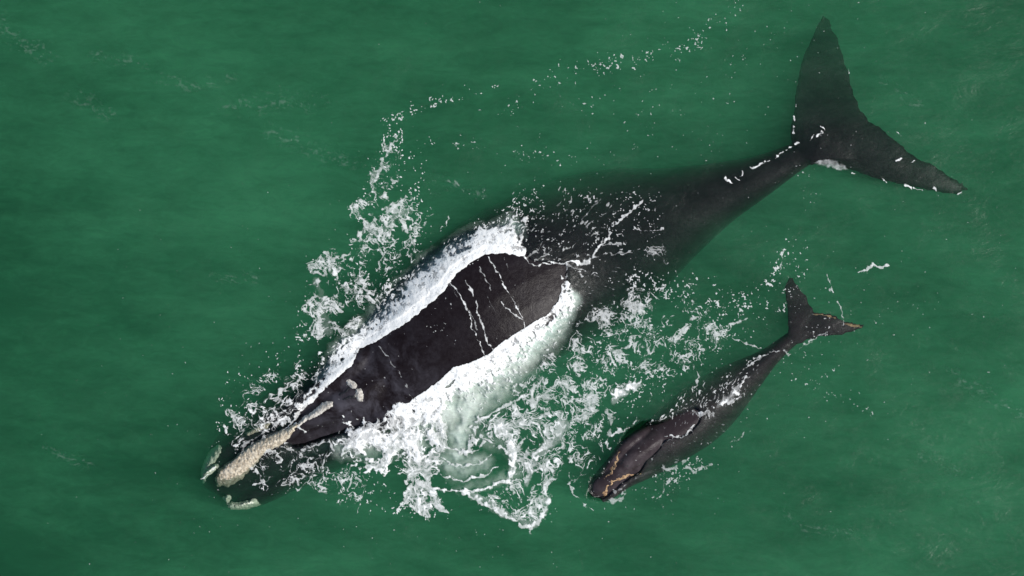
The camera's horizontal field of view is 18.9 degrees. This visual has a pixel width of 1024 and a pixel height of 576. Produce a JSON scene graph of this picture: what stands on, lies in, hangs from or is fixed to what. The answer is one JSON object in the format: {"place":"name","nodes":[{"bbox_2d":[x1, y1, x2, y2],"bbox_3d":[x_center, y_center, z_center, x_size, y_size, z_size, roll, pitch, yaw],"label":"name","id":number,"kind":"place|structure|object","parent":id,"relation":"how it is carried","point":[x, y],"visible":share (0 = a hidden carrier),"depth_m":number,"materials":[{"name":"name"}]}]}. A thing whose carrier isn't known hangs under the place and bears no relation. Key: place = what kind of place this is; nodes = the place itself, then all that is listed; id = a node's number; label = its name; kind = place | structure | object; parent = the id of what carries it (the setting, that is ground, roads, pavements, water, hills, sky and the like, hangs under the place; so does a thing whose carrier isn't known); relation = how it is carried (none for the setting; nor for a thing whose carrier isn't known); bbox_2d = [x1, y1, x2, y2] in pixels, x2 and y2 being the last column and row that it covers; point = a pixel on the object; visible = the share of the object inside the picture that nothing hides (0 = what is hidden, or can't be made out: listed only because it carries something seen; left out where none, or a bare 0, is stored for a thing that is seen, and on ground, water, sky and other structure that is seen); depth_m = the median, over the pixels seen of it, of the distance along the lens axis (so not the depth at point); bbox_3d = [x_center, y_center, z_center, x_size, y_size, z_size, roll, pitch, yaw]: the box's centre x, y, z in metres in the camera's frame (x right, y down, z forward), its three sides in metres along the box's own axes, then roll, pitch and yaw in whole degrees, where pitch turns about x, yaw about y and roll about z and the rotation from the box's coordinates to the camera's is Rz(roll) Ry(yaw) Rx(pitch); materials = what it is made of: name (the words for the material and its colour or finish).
{"place":"outdoors","nodes":[
{"label":"outdoors","id":0,"kind":"place"},
{"bbox_2d":[0,0,1023,575],"label":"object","id":1,"kind":"structure","parent":0,"point":[174,174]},
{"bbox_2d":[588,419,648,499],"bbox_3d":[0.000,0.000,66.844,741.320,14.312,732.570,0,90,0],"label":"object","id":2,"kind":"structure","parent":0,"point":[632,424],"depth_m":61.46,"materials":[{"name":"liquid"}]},
{"bbox_2d":[283,198,533,429],"bbox_3d":[-2.189,0.399,59.837,6.631,0.406,1.224,-36,90,0],"label":"foam","id":3,"kind":"object","parent":2,"relation":"on","point":[418,299],"visible":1,"depth_m":59.82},
{"bbox_2d":[317,219,578,472],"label":"bubbles","id":4,"kind":"object","parent":2,"relation":"on","point":[465,417],"visible":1,"depth_m":59.99},
{"bbox_2d":[332,281,574,476],"bbox_3d":[-0.774,2.106,59.872,5.769,0.434,1.987,-31,90,0],"label":"foam","id":5,"kind":"object","parent":2,"relation":"on","point":[464,375],"visible":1,"depth_m":59.91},
{"bbox_2d":[450,258,524,352],"bbox_3d":[-0.978,0.781,59.751,3.386,0.357,1.855,-41,90,0],"label":"foam","id":6,"kind":"object","parent":2,"relation":"on","point":[471,289],"visible":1,"depth_m":59.63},
{"bbox_2d":[202,2,889,529],"bbox_3d":[-0.102,0.101,60.006,13.987,0.239,8.393,-34,90,0],"label":"foam","id":7,"kind":"object","parent":2,"relation":"on","point":[512,444],"visible":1,"depth_m":59.99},
{"bbox_2d":[201,16,967,509],"bbox_3d":[0.799,-0.161,61.105,15.979,3.053,4.928,-29,90,0],"label":"whale","id":8,"kind":"object","parent":2,"relation":"on","point":[693,210],"visible":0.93,"depth_m":60.08,"materials":[{"name":"black"}]},
{"bbox_2d":[522,185,663,289],"bbox_3d":[1.535,-0.816,59.902,3.070,0.218,2.445,0,90,0],"label":"foam","id":9,"kind":"object","parent":2,"relation":"on","point":[577,262],"visible":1,"depth_m":59.98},
{"bbox_2d":[569,351,832,508],"bbox_3d":[3.743,2.365,60.762,6.073,1.766,2.968,-23,90,0],"label":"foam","id":10,"kind":"object","parent":2,"relation":"on","point":[721,403],"visible":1,"depth_m":59.99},
{"bbox_2d":[588,277,862,501],"bbox_3d":[4.106,2.272,60.825,6.158,1.954,1.752,-45,90,0],"label":"whale","id":11,"kind":"object","parent":2,"relation":"on","point":[648,450],"visible":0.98,"depth_m":60.07,"materials":[{"name":"black"}]},
{"bbox_2d":[724,116,959,193],"bbox_3d":[6.473,-2.969,59.976,4.680,0.079,2.625,0,90,0],"label":"foam","id":12,"kind":"object","parent":2,"relation":"on","point":[728,180],"visible":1,"depth_m":59.98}
]}

